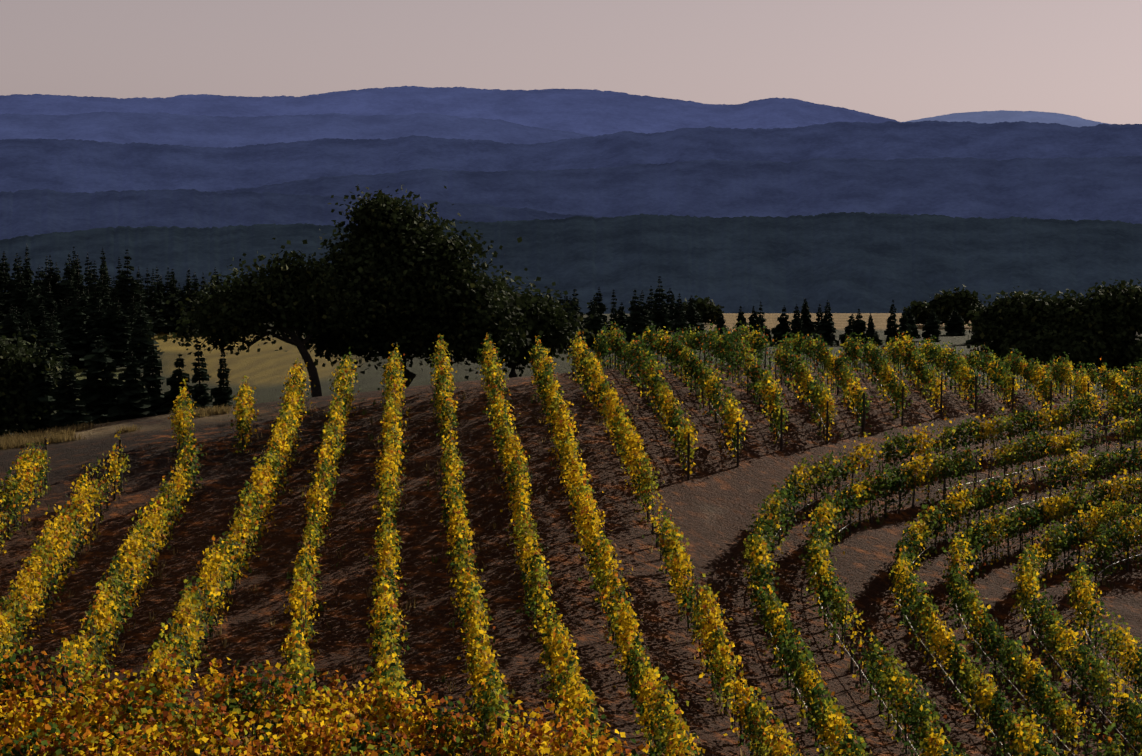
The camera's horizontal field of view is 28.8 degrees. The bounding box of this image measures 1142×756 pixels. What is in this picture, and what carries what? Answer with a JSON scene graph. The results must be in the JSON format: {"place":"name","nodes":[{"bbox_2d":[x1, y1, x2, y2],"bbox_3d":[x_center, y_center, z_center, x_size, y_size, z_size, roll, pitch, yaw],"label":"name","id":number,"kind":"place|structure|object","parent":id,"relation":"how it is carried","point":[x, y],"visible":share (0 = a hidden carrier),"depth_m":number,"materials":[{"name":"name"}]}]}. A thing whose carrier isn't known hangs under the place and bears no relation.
{"place":"outdoors","nodes":[
{"label":"outdoors","id":0,"kind":"place"},
{"bbox_2d":[0,111,593,147],"bbox_3d":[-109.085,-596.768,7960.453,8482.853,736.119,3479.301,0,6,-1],"label":"ridge","id":1,"kind":"structure","parent":0,"point":[159,128],"depth_m":8589.85,"materials":[{"name":"blue"}]},
{"bbox_2d":[0,189,600,239],"bbox_3d":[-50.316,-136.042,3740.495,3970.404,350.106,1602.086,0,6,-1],"label":"ridge","id":2,"kind":"structure","parent":0,"point":[31,212],"depth_m":3985.58,"materials":[{"name":"blue"}]},
{"bbox_2d":[0,86,902,136],"bbox_3d":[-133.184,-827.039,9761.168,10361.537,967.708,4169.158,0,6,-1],"label":"ridge","id":3,"kind":"structure","parent":0,"point":[594,112],"depth_m":10516.24,"materials":[{"name":"blue"}]},
{"bbox_2d":[0,313,1141,755],"bbox_3d":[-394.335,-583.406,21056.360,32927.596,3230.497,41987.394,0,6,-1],"label":"ground","id":4,"kind":"structure","parent":0,"point":[716,499],"depth_m":79.15,"materials":[{"name":"soil"}]},
{"bbox_2d":[0,325,77,436],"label":"oak","id":5,"kind":"object","parent":4,"relation":"on","point":[15,370],"visible":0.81,"depth_m":118.06,"materials":[{"name":"green plant"}]},
{"bbox_2d":[137,238,386,396],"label":"leaning oak","id":6,"kind":"object","parent":4,"relation":"on","point":[276,295],"visible":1,"depth_m":112.71,"materials":[{"name":"green plant"}]},
{"bbox_2d":[257,184,545,387],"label":"oak","id":7,"kind":"object","parent":4,"relation":"on","point":[423,285],"visible":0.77,"depth_m":118.02,"materials":[{"name":"green plant"}]},
{"bbox_2d":[0,247,984,433],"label":"conifers","id":8,"kind":"object","parent":4,"relation":"on","point":[96,326],"visible":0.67,"depth_m":325.29,"materials":[{"name":"green plant"}]},
{"bbox_2d":[453,267,594,377],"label":"oak","id":9,"kind":"object","parent":4,"relation":"on","point":[547,319],"visible":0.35,"depth_m":126.79,"materials":[{"name":"green plant"}]},
{"bbox_2d":[0,320,1141,755],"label":"vine leaves","id":10,"kind":"object","parent":4,"relation":"on","point":[94,722],"visible":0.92,"depth_m":71.38,"materials":[{"name":"yellow plant"}]},
{"bbox_2d":[0,332,1141,755],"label":"vine woodwork","id":11,"kind":"object","parent":4,"relation":"on","point":[966,698],"visible":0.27,"depth_m":81.83,"materials":[{"name":"brown wood"}]},
{"bbox_2d":[0,359,1141,755],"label":"dry grass","id":12,"kind":"object","parent":4,"relation":"on","point":[36,437],"visible":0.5,"depth_m":87.18,"materials":[{"name":"plant"}]},
{"bbox_2d":[682,295,723,323],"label":"oak","id":13,"kind":"object","parent":4,"relation":"on","point":[707,309],"visible":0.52,"depth_m":418.65,"materials":[{"name":"green plant"}]},
{"bbox_2d":[903,300,945,324],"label":"oak","id":14,"kind":"object","parent":4,"relation":"on","point":[918,310],"visible":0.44,"depth_m":424.05,"materials":[{"name":"green plant"}]},
{"bbox_2d":[922,284,985,324],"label":"oak","id":15,"kind":"object","parent":4,"relation":"on","point":[946,304],"visible":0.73,"depth_m":417.88,"materials":[{"name":"green plant"}]},
{"bbox_2d":[963,279,1141,393],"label":"trees","id":16,"kind":"object","parent":4,"relation":"on","point":[1104,324],"visible":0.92,"depth_m":208.09,"materials":[{"name":"green plant"}]},
{"bbox_2d":[0,212,1141,313],"bbox_3d":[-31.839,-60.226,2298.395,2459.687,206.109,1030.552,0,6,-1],"label":"ridge","id":17,"kind":"structure","parent":0,"point":[850,262],"depth_m":2383.52,"materials":[{"name":"blue"}]},
{"bbox_2d":[0,120,1141,192],"bbox_3d":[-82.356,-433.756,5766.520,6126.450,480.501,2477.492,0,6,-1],"label":"ridge","id":18,"kind":"structure","parent":0,"point":[74,166],"depth_m":6149.85,"materials":[{"name":"blue"}]},
{"bbox_2d":[0,0,1141,124],"label":"sky","id":19,"kind":"structure","parent":0,"point":[898,60],"materials":[{"name":"pink"}]},
{"bbox_2d":[208,156,1141,223],"bbox_3d":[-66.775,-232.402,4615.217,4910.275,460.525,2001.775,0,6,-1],"label":"ridge","id":20,"kind":"structure","parent":0,"point":[1088,188],"depth_m":4888.42,"materials":[{"name":"blue"}]},
{"bbox_2d":[903,110,1107,126],"bbox_3d":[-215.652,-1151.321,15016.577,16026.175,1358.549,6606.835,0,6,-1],"label":"ridge","id":21,"kind":"structure","parent":0,"point":[989,117],"depth_m":16331.52,"materials":[{"name":"blue"}]}
]}

